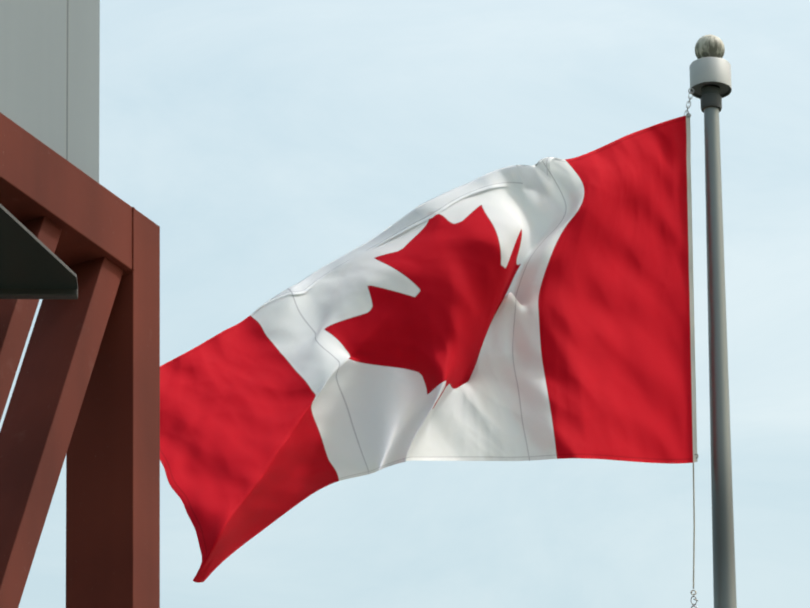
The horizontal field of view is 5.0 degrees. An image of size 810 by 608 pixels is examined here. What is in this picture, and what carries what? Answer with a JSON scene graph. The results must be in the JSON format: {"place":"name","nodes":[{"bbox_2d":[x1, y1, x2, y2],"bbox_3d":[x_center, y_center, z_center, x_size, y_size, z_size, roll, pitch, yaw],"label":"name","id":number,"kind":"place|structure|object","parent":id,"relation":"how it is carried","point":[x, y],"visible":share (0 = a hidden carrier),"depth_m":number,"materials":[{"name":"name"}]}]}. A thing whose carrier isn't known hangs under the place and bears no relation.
{"place":"outdoors","nodes":[
{"label":"outdoors","id":0,"kind":"place"},
{"bbox_2d":[0,0,809,607],"label":"sky","id":1,"kind":"structure","parent":0,"point":[266,142],"materials":[{"name":"blue"}]},
{"label":"plaza","id":2,"kind":"structure","parent":0,"visible":0},
{"bbox_2d":[0,0,159,607],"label":"building","id":3,"kind":"structure","parent":2,"relation":"on","point":[79,250],"depth_m":35.27,"materials":[{"name":"brown metal"}]},
{"bbox_2d":[689,35,736,607],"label":"flagpole","id":4,"kind":"object","parent":2,"relation":"on","point":[710,75],"visible":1,"depth_m":42.93,"materials":[{"name":"metal"}]},
{"bbox_2d":[684,88,697,607],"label":"rope","id":5,"kind":"object","parent":4,"relation":"hanging from","point":[690,98],"visible":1,"depth_m":43.02,"materials":[{"name":"fabric"}]},
{"bbox_2d":[160,115,696,582],"bbox_3d":[0.047,0.247,42.072,2.989,3.177,0.946,18,-31,-34],"label":"flag","id":6,"kind":"object","parent":5,"relation":"attached to","point":[542,309],"visible":0.96,"depth_m":42.05,"materials":[{"name":"fabric"}]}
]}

